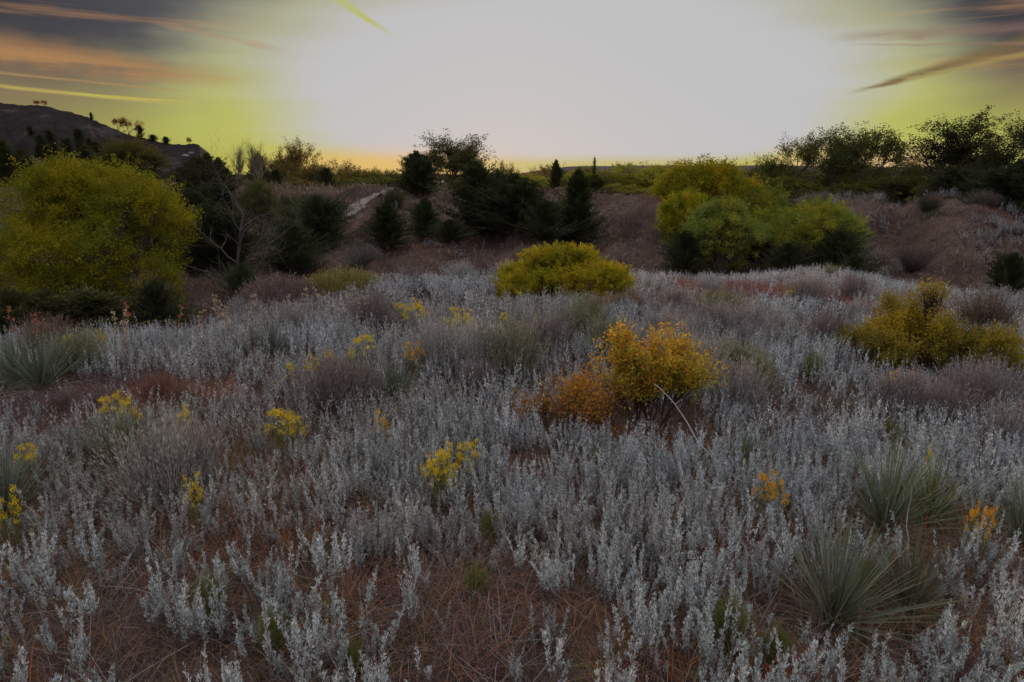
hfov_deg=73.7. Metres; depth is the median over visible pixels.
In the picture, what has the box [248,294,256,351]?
dried flower stalk
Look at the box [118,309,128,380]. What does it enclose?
dried flower stalk
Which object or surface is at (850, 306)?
broom shrub
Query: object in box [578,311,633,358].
broom shrub
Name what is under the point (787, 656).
sage plant
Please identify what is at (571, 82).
sky
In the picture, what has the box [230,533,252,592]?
sage plant
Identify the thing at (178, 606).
sage plant
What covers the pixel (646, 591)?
sage plant
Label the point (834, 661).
sage plant
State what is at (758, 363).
green herb
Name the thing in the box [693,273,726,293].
broom shrub
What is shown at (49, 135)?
juniper tree
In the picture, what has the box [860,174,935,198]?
bush
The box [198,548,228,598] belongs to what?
sage plant
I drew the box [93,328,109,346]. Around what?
yellow flower plant
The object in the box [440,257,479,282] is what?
broom shrub
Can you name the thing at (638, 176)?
round tree
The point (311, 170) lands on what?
round tree
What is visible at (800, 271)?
broom shrub
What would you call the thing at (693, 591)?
sage plant
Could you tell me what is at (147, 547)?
sage plant
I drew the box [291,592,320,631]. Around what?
sage plant
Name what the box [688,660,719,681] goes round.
sage plant
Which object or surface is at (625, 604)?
sage plant
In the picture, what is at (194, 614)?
sage plant
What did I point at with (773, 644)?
green herb
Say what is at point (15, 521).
yellow flower plant
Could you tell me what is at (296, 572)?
sage plant
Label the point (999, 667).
sage plant
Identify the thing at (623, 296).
broom shrub
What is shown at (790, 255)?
juniper tree
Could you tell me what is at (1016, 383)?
broom shrub
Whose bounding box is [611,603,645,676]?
sage plant
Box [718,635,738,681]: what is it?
sage plant
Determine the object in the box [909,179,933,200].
bush
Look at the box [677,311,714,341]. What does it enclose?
broom shrub
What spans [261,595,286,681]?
sage plant
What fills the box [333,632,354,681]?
sage plant
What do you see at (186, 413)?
yellow flower plant
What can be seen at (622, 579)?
sage plant
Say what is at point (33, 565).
sage plant
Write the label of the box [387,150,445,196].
juniper tree
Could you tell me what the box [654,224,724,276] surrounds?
juniper tree
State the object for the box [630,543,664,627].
sage plant
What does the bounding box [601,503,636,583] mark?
sage plant
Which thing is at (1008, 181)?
juniper tree
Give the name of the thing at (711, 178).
grove tree
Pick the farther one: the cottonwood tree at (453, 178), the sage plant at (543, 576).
the cottonwood tree at (453, 178)
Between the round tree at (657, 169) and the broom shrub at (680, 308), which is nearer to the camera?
the broom shrub at (680, 308)
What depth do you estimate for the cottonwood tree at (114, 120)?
131.41 m
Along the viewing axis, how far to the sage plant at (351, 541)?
2.90 m
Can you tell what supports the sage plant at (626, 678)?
on the ground at (890, 240)
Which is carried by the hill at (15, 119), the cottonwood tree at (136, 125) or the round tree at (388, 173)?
the cottonwood tree at (136, 125)
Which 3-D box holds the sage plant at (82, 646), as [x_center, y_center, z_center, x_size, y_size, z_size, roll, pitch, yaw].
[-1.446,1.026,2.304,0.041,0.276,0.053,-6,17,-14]
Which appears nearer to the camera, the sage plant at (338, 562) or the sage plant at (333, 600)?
the sage plant at (333, 600)
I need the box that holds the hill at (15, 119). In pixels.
[0,103,209,179]
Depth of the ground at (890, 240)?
3.76 m
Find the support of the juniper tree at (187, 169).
on the ground at (890, 240)
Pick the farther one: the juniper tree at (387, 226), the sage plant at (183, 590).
the juniper tree at (387, 226)
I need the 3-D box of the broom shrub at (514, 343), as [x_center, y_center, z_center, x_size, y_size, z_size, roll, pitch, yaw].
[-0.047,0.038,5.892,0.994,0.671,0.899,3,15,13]
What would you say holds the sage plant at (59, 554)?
on the ground at (890, 240)
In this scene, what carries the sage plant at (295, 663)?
on the ground at (890, 240)
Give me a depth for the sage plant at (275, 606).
2.42 m
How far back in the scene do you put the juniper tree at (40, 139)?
104.34 m
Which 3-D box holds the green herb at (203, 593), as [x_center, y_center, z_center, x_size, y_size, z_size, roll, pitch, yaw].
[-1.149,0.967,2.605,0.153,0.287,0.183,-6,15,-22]
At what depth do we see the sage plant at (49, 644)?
2.31 m
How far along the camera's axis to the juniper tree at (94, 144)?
109.02 m
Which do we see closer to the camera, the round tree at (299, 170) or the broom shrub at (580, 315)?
the broom shrub at (580, 315)
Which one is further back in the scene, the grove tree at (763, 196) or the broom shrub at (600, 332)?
the grove tree at (763, 196)
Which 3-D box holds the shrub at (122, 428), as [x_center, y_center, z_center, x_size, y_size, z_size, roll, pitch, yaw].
[-2.252,0.574,3.941,0.701,0.486,0.667,-8,16,-29]
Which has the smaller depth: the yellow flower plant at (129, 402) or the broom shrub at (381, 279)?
the yellow flower plant at (129, 402)
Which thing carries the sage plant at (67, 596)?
on the ground at (890, 240)
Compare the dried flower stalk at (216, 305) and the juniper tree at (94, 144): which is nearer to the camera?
the dried flower stalk at (216, 305)
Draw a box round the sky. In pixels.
[0,0,1023,173]
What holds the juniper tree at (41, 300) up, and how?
on the ground at (890, 240)
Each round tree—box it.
[86,130,174,179]
[236,174,280,243]
[272,159,315,180]
[301,156,337,183]
[334,165,373,181]
[367,166,400,178]
[505,170,546,177]
[521,173,550,188]
[526,164,551,180]
[559,169,574,187]
[564,163,612,179]
[587,164,625,188]
[603,161,659,187]
[635,162,673,189]
[741,163,810,182]
[777,167,857,191]
[812,161,904,194]
[910,152,974,179]
[937,144,1019,185]
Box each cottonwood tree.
[112,117,126,130]
[118,117,145,134]
[263,144,301,182]
[282,135,320,175]
[329,157,355,181]
[413,128,497,174]
[424,135,477,188]
[499,160,514,174]
[748,129,832,189]
[802,121,899,189]
[820,120,914,183]
[891,155,929,200]
[899,105,1021,175]
[963,109,1023,179]
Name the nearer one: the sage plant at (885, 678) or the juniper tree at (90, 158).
the sage plant at (885, 678)
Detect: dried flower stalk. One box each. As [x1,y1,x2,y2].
[7,306,22,342]
[31,312,41,356]
[110,311,118,365]
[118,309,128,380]
[121,301,130,363]
[122,329,134,374]
[174,304,183,335]
[196,310,206,345]
[212,293,219,326]
[212,299,219,339]
[218,303,234,342]
[221,304,231,343]
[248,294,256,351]
[259,305,270,327]
[283,294,292,317]
[301,288,307,315]
[312,286,319,311]
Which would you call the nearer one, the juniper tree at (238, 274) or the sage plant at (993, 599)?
the sage plant at (993, 599)
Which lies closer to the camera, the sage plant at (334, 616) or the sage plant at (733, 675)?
the sage plant at (733, 675)
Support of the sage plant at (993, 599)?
on the ground at (890, 240)
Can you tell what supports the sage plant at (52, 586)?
on the ground at (890, 240)
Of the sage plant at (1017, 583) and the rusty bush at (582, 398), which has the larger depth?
the rusty bush at (582, 398)
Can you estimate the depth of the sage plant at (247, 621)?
2.47 m
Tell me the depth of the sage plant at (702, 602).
2.55 m
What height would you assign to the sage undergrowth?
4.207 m
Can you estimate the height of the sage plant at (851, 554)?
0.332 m
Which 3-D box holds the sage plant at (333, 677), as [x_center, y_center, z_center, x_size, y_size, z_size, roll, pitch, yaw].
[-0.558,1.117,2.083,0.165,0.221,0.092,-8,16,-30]
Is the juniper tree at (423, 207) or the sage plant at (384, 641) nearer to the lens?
the sage plant at (384, 641)
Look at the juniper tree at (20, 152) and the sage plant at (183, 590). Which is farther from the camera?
the juniper tree at (20, 152)
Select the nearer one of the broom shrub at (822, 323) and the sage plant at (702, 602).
the sage plant at (702, 602)
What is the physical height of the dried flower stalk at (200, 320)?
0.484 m
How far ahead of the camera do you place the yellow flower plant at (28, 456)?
3.63 m
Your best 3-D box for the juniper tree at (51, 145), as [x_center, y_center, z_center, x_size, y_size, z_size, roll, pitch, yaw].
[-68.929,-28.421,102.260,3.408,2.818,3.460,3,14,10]
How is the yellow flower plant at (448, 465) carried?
on the ground at (890, 240)
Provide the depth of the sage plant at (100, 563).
2.81 m
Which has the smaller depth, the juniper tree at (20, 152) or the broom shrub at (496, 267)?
the broom shrub at (496, 267)
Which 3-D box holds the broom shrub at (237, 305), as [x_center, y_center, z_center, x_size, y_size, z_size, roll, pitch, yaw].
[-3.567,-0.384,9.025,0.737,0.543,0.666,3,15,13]
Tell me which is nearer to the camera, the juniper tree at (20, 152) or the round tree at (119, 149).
the round tree at (119, 149)
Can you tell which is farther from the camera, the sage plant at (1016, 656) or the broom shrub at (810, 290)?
the broom shrub at (810, 290)
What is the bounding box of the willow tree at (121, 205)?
[0,141,206,319]
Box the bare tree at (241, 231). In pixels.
[156,120,305,278]
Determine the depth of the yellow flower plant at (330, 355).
5.48 m
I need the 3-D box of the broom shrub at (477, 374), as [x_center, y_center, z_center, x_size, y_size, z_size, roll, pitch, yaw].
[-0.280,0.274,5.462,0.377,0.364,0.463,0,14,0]
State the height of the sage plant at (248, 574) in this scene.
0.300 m
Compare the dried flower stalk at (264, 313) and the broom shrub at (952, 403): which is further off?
the dried flower stalk at (264, 313)
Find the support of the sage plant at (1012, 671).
on the ground at (890, 240)
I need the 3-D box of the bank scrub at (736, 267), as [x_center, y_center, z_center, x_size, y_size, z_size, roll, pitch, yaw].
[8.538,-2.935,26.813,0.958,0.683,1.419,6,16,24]
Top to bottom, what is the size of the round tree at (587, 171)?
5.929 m
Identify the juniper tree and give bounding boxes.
[0,140,42,187]
[0,285,84,337]
[6,280,216,338]
[13,148,40,176]
[23,126,34,134]
[27,143,52,159]
[29,134,50,144]
[41,127,60,142]
[42,142,66,159]
[57,139,74,154]
[58,152,80,160]
[59,137,74,147]
[66,126,90,141]
[72,139,83,152]
[73,143,98,161]
[83,137,99,146]
[85,155,95,165]
[90,141,100,152]
[112,269,218,331]
[134,125,145,137]
[147,134,157,140]
[147,208,209,276]
[155,196,271,269]
[157,176,257,235]
[160,136,171,142]
[161,155,257,210]
[181,152,232,173]
[196,250,266,315]
[220,166,244,181]
[243,152,279,182]
[244,185,379,252]
[253,215,336,277]
[263,167,290,184]
[309,164,344,187]
[332,201,420,248]
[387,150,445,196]
[403,197,444,240]
[413,157,532,236]
[422,215,485,243]
[459,171,569,234]
[498,196,598,242]
[542,159,572,188]
[551,167,624,247]
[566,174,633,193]
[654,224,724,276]
[745,236,817,275]
[781,220,904,275]
[832,248,890,273]
[904,162,988,198]
[943,158,1023,214]
[943,239,1023,296]
[944,172,993,202]
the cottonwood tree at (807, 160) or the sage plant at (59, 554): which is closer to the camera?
the sage plant at (59, 554)
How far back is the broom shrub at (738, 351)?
5.94 m
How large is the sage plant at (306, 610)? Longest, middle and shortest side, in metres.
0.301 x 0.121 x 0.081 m
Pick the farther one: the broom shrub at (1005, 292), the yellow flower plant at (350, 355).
the broom shrub at (1005, 292)
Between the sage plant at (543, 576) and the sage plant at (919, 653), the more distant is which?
the sage plant at (543, 576)
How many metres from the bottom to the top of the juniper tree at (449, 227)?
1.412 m
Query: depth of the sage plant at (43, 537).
2.81 m
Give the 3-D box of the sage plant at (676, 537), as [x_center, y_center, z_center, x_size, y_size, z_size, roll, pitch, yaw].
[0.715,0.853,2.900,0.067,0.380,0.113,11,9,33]
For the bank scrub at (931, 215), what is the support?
on the ground at (890, 240)
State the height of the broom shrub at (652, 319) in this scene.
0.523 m
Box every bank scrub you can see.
[276,193,300,209]
[276,203,298,221]
[303,188,330,200]
[338,241,387,267]
[376,188,410,206]
[726,259,740,274]
[739,243,766,260]
[785,196,802,208]
[798,192,825,202]
[801,192,836,202]
[854,189,891,204]
[859,194,892,205]
[866,188,898,201]
[895,242,939,271]
[915,194,946,211]
[918,209,950,221]
[962,189,1004,207]
[996,196,1017,212]
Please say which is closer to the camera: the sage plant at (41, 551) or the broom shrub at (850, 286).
the sage plant at (41, 551)
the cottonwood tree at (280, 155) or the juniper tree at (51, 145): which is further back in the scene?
the juniper tree at (51, 145)
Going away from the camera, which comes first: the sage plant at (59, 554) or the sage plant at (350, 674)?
the sage plant at (350, 674)
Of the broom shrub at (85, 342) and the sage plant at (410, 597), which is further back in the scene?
the broom shrub at (85, 342)
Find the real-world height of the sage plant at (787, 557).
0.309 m
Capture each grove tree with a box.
[649,154,773,203]
[651,184,712,249]
[679,187,775,275]
[726,178,795,254]
[748,192,875,266]
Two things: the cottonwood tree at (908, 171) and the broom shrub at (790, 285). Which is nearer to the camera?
the broom shrub at (790, 285)
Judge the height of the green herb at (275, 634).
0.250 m
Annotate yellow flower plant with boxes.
[0,485,21,554]
[13,443,37,499]
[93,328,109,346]
[98,390,126,430]
[116,394,140,437]
[172,404,194,435]
[182,471,203,533]
[262,408,297,464]
[283,410,307,462]
[286,363,294,394]
[302,353,318,375]
[324,350,336,366]
[345,347,354,365]
[350,334,375,367]
[372,408,388,455]
[390,301,408,329]
[402,339,423,379]
[403,297,427,328]
[419,447,454,514]
[421,306,431,320]
[427,440,461,507]
[443,307,473,336]
[456,438,482,499]
[499,312,507,327]
[751,471,777,526]
[764,469,790,525]
[925,442,932,487]
[963,500,981,565]
[978,505,997,574]
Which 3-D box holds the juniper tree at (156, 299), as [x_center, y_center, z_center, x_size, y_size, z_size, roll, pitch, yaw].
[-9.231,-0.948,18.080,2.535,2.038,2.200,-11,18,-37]
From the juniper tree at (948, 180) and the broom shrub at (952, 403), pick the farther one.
the juniper tree at (948, 180)
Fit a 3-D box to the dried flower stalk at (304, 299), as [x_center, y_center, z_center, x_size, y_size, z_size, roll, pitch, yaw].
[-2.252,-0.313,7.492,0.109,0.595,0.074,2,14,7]
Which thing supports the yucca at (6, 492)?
on the ground at (890, 240)
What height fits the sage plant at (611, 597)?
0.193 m
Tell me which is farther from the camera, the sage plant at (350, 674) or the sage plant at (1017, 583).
the sage plant at (1017, 583)
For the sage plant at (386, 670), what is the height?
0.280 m
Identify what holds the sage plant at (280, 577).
on the ground at (890, 240)
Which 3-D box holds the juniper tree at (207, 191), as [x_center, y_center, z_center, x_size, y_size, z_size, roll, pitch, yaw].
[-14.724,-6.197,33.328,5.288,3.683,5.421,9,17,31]
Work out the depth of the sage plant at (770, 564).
2.83 m
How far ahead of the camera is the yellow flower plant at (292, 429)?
4.08 m
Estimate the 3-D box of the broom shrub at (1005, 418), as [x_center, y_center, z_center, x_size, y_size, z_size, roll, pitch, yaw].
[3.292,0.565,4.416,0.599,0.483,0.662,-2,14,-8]
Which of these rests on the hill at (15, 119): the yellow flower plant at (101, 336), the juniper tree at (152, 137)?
the juniper tree at (152, 137)
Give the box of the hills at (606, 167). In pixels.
[435,165,945,183]
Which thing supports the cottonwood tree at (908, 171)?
on the ground at (890, 240)
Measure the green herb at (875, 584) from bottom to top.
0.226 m
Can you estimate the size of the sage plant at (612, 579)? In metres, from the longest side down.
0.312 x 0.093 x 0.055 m
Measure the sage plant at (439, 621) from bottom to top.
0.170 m
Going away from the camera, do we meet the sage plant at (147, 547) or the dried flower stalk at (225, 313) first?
the sage plant at (147, 547)
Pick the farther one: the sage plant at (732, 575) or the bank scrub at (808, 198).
the bank scrub at (808, 198)
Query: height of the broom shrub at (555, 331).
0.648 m
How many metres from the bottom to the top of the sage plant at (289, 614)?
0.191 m
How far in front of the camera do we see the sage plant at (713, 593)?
2.51 m
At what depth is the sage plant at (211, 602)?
2.47 m
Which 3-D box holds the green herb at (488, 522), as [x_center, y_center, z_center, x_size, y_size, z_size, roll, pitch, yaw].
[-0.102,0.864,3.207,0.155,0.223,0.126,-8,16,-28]
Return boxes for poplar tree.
[230,141,245,195]
[242,138,272,184]
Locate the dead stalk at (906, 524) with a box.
[902,487,911,560]
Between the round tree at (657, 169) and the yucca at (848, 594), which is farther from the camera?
the round tree at (657, 169)
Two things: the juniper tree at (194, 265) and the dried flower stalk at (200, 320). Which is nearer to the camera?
the dried flower stalk at (200, 320)
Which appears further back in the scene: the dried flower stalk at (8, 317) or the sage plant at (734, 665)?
the dried flower stalk at (8, 317)
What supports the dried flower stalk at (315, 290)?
on the ground at (890, 240)
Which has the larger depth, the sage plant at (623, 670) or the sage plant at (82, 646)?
the sage plant at (82, 646)
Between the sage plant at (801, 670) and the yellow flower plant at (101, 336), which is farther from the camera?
the yellow flower plant at (101, 336)
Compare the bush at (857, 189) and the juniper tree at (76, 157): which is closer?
the bush at (857, 189)
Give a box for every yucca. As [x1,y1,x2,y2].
[0,313,108,397]
[0,327,56,389]
[0,431,81,530]
[236,314,300,360]
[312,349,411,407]
[371,355,429,408]
[495,305,531,332]
[712,423,773,468]
[734,506,976,670]
[787,423,1001,557]
[847,522,1009,641]
[852,445,1013,543]
[950,463,1023,555]
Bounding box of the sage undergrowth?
[0,186,1023,681]
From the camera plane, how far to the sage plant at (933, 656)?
2.27 m
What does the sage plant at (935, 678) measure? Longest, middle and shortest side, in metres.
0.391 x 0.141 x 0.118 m
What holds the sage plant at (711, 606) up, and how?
on the ground at (890, 240)
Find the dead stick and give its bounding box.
[654,384,711,456]
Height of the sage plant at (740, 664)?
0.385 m
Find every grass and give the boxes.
[0,175,1023,329]
[0,271,1023,681]
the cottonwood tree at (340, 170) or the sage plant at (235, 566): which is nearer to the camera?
the sage plant at (235, 566)
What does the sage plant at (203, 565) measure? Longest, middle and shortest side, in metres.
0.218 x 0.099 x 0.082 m
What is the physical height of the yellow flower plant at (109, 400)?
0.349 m
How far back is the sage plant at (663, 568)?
2.77 m
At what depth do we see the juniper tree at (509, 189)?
31.70 m
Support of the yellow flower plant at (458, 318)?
on the ground at (890, 240)
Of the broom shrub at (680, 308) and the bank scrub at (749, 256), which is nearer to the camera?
the broom shrub at (680, 308)
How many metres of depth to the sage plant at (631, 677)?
2.00 m
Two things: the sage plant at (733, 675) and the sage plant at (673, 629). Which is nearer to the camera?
the sage plant at (733, 675)
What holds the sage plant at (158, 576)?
on the ground at (890, 240)
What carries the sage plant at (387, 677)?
on the ground at (890, 240)
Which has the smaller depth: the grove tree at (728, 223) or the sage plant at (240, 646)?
the sage plant at (240, 646)
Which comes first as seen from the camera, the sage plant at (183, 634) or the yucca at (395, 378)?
the sage plant at (183, 634)
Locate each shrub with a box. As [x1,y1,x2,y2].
[3,308,90,361]
[23,317,119,378]
[25,385,89,420]
[52,400,170,485]
[62,384,127,414]
[80,409,224,522]
[127,367,183,404]
[140,407,232,503]
[159,376,207,411]
[217,265,325,323]
[219,291,271,323]
[267,300,322,335]
[283,339,395,423]
[296,261,386,312]
[335,283,403,334]
[355,365,386,398]
[365,273,392,288]
[391,261,429,290]
[400,302,483,376]
[403,306,451,341]
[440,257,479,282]
[441,313,523,380]
[453,306,564,385]
[454,356,499,397]
[487,258,513,275]
[511,301,578,364]
[544,295,602,343]
[564,286,615,328]
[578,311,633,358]
[585,292,621,315]
[587,365,632,409]
[605,287,647,314]
[610,315,649,346]
[630,302,693,340]
[637,313,711,364]
[647,281,704,315]
[654,325,732,401]
[657,297,690,319]
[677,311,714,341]
[684,288,737,339]
[690,288,732,317]
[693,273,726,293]
[695,348,785,423]
[704,282,760,312]
[708,328,783,377]
[718,292,788,338]
[722,316,781,349]
[724,350,789,400]
[775,279,809,300]
[779,273,833,306]
[791,265,810,275]
[791,272,835,297]
[799,302,859,351]
[817,262,845,279]
[827,267,879,301]
[840,297,874,320]
[861,357,940,423]
[915,371,999,432]
[927,360,1023,423]
[928,351,1013,395]
[942,287,1023,335]
[959,345,1023,412]
[966,390,1023,451]
[976,282,1021,303]
[981,317,1022,335]
[1011,289,1023,302]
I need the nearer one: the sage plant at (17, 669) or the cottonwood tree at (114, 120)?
the sage plant at (17, 669)
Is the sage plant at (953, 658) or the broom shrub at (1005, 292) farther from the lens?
the broom shrub at (1005, 292)
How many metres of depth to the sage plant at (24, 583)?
2.69 m
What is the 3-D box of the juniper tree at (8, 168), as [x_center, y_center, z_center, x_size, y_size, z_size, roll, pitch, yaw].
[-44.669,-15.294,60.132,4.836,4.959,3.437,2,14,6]
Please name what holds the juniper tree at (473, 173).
on the ground at (890, 240)
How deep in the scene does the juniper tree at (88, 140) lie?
110.14 m
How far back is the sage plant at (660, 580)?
2.76 m
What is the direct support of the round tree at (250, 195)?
on the ground at (890, 240)
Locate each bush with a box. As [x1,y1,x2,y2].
[245,174,319,186]
[331,176,404,187]
[447,177,467,188]
[488,240,641,304]
[499,352,664,441]
[589,312,730,435]
[596,182,657,195]
[746,173,827,198]
[817,174,902,199]
[829,277,1023,377]
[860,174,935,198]
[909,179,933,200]
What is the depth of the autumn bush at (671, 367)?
4.47 m
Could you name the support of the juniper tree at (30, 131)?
on the hill at (15, 119)
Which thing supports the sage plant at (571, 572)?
on the ground at (890, 240)
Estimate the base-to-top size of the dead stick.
0.443 m
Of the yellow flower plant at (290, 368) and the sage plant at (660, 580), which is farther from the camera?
the yellow flower plant at (290, 368)
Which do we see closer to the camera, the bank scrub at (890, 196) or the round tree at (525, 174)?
the bank scrub at (890, 196)
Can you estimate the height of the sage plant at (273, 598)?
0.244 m
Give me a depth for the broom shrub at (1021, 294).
11.16 m
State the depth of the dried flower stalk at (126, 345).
5.78 m
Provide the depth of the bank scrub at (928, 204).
32.04 m
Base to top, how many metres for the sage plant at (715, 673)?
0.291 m
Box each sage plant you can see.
[0,560,24,595]
[0,570,29,617]
[0,593,27,653]
[5,545,28,581]
[8,541,22,584]
[12,640,28,681]
[17,563,61,617]
[17,564,32,609]
[22,531,57,584]
[25,561,50,595]
[32,520,57,570]
[32,609,61,670]
[33,535,65,579]
[33,551,62,610]
[38,539,51,582]
[48,618,83,681]
[53,583,85,640]
[60,579,103,628]
[73,534,106,586]
[73,635,115,681]
[75,507,105,572]
[76,605,91,673]
[91,540,132,591]
[134,526,167,576]
[136,566,175,641]
[143,550,163,616]
[147,570,164,636]
[156,582,205,659]
[162,538,184,582]
[168,575,185,617]
[169,578,205,640]
[171,567,234,645]
[173,532,193,583]
[173,568,204,655]
[182,577,201,633]
[182,642,209,681]
[186,546,209,584]
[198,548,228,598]
[200,588,224,654]
[203,659,242,681]
[219,541,245,596]
[221,651,240,681]
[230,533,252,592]
[232,611,251,672]
[235,596,253,644]
[237,549,283,613]
[248,600,269,654]
[252,580,269,632]
[257,545,273,588]
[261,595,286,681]
[265,559,271,585]
[266,572,285,621]
[267,594,280,624]
[270,598,319,649]
[274,572,284,615]
[274,607,321,680]
[275,541,323,625]
[275,542,301,600]
[277,549,292,618]
[278,590,301,623]
[281,619,307,681]
[286,619,324,681]
[288,651,335,681]
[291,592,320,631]
[299,641,313,681]
[302,525,337,592]
[304,586,324,675]
[313,654,351,681]
[316,614,336,673]
[320,667,351,681]
[324,585,342,622]
[325,554,335,605]
[326,591,346,662]
[327,602,336,644]
[332,529,354,595]
[333,533,353,574]
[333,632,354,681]
[346,658,375,681]
[351,526,364,577]
[353,518,366,579]
[358,580,407,678]
[358,650,391,681]
[360,655,389,681]
[363,654,380,681]
[366,569,377,614]
[369,619,394,652]
[371,667,388,681]
[374,632,388,681]
[397,556,423,641]
[404,526,431,597]
[414,643,431,681]
[432,600,450,635]
[503,532,526,585]
[506,644,525,681]
[524,549,556,607]
[528,601,557,654]
[534,555,560,605]
[540,560,548,597]
[540,628,572,681]
[544,540,560,607]
[544,606,569,656]
[553,524,569,586]
[554,533,574,603]
[558,561,565,593]
[587,552,593,591]
[588,521,621,584]
[590,558,605,597]
[594,664,609,681]
[596,614,622,663]
[597,525,617,571]
[598,540,624,616]
[598,660,637,681]
[600,543,619,598]
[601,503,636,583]
[603,639,636,681]
[604,649,613,681]
[606,574,625,610]
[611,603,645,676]
[611,649,637,681]
[612,533,646,606]
[613,666,630,681]
[614,571,639,627]
[617,566,632,595]
[617,651,622,681]
[618,600,631,625]
[627,600,649,665]
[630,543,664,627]
[631,567,656,674]
[634,553,664,602]
[642,530,669,584]
[647,604,665,648]
[647,617,668,680]
[651,584,676,646]
[653,552,668,597]
[655,560,695,642]
[657,562,672,595]
[657,592,668,635]
[659,607,690,668]
[663,541,706,629]
[665,561,675,605]
[670,569,700,610]
[671,550,686,602]
[672,501,686,576]
[682,555,700,638]
[683,617,701,657]
[686,550,711,612]
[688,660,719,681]
[690,582,710,631]
[695,601,713,681]
[696,609,724,673]
[697,585,718,652]
[699,574,711,625]
[700,582,719,629]
[702,539,728,596]
[702,561,730,620]
[705,620,747,681]
[707,525,733,591]
[707,659,735,681]
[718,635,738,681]
[721,581,751,664]
[726,527,747,581]
[727,570,748,615]
[727,659,749,681]
[730,576,752,630]
[732,604,762,669]
[735,554,748,604]
[736,633,789,681]
[741,638,748,674]
[744,603,776,673]
[746,553,759,587]
[748,640,762,681]
[751,547,776,608]
[751,621,767,663]
[754,667,781,681]
[755,558,782,597]
[758,554,769,600]
[767,521,797,599]
[771,538,790,596]
[771,647,806,681]
[775,628,829,681]
[776,651,781,681]
[789,542,803,589]
[791,623,833,681]
[796,619,811,656]
[807,621,853,681]
[814,542,850,595]
[821,630,844,681]
[834,549,869,575]
[836,640,861,681]
[844,528,873,578]
[859,647,869,681]
[864,536,889,587]
[864,627,894,681]
[872,660,897,681]
[879,655,905,681]
[883,656,900,681]
[902,650,946,681]
[905,663,918,681]
[912,626,954,677]
[914,611,971,668]
[919,630,951,681]
[929,652,939,681]
[931,556,955,585]
[931,637,956,681]
[932,635,1013,681]
[933,599,959,668]
[934,654,957,681]
[936,613,958,656]
[937,543,970,606]
[940,602,960,669]
[942,626,970,681]
[944,536,965,599]
[944,654,979,681]
[958,580,985,623]
[968,605,1023,681]
[969,516,1021,590]
[978,662,1023,681]
[983,617,1021,671]
[985,633,1004,679]
[988,561,1013,631]
[991,641,1023,681]
[993,570,1023,681]
[997,565,1023,620]
[1010,565,1021,595]
[1010,597,1019,621]
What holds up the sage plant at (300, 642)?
on the ground at (890, 240)
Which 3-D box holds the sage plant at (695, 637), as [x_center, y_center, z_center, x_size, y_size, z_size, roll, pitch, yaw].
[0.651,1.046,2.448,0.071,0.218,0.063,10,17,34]
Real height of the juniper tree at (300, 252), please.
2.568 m
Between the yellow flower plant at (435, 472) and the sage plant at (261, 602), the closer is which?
the sage plant at (261, 602)
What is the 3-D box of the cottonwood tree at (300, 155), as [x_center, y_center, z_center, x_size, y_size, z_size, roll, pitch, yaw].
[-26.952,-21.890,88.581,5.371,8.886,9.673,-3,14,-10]
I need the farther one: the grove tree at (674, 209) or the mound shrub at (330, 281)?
the grove tree at (674, 209)
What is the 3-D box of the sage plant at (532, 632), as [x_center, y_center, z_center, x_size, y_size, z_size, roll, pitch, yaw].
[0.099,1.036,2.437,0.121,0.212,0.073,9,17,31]
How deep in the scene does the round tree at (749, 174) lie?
57.13 m
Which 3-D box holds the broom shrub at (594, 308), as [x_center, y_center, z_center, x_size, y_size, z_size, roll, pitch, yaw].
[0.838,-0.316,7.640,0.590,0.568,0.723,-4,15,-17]
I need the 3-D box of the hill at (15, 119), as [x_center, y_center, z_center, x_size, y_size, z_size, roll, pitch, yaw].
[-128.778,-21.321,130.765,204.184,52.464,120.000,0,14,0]
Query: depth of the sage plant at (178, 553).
2.81 m
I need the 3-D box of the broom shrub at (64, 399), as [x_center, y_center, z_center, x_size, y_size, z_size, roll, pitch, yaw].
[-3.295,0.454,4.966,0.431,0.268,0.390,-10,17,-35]
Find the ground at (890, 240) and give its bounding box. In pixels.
[0,174,1023,681]
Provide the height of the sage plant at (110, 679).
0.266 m
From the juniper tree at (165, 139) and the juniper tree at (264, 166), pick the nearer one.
the juniper tree at (264, 166)
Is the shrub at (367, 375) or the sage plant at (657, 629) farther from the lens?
the shrub at (367, 375)
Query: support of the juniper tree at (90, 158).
on the hill at (15, 119)
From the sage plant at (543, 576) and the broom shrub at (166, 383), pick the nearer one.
the sage plant at (543, 576)
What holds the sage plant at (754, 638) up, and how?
on the ground at (890, 240)
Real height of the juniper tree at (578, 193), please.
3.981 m
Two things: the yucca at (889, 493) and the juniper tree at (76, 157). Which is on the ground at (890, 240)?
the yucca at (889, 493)
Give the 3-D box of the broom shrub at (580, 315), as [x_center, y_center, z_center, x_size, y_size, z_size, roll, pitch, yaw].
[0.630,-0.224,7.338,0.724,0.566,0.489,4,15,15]
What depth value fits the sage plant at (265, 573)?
2.85 m
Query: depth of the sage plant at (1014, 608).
2.69 m
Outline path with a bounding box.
[345,188,402,215]
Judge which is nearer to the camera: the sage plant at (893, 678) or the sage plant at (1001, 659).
the sage plant at (893, 678)
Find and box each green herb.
[187,561,229,625]
[250,599,289,665]
[335,627,367,681]
[453,561,490,608]
[476,505,507,546]
[587,446,609,477]
[701,583,761,659]
[736,345,773,393]
[752,617,804,675]
[803,350,824,384]
[848,549,883,599]
[873,413,901,448]
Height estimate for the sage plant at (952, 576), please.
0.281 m
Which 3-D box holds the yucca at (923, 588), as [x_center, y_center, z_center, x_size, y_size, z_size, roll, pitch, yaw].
[1.569,0.931,2.720,0.670,0.422,0.594,-1,14,-4]
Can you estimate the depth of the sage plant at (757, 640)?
2.38 m

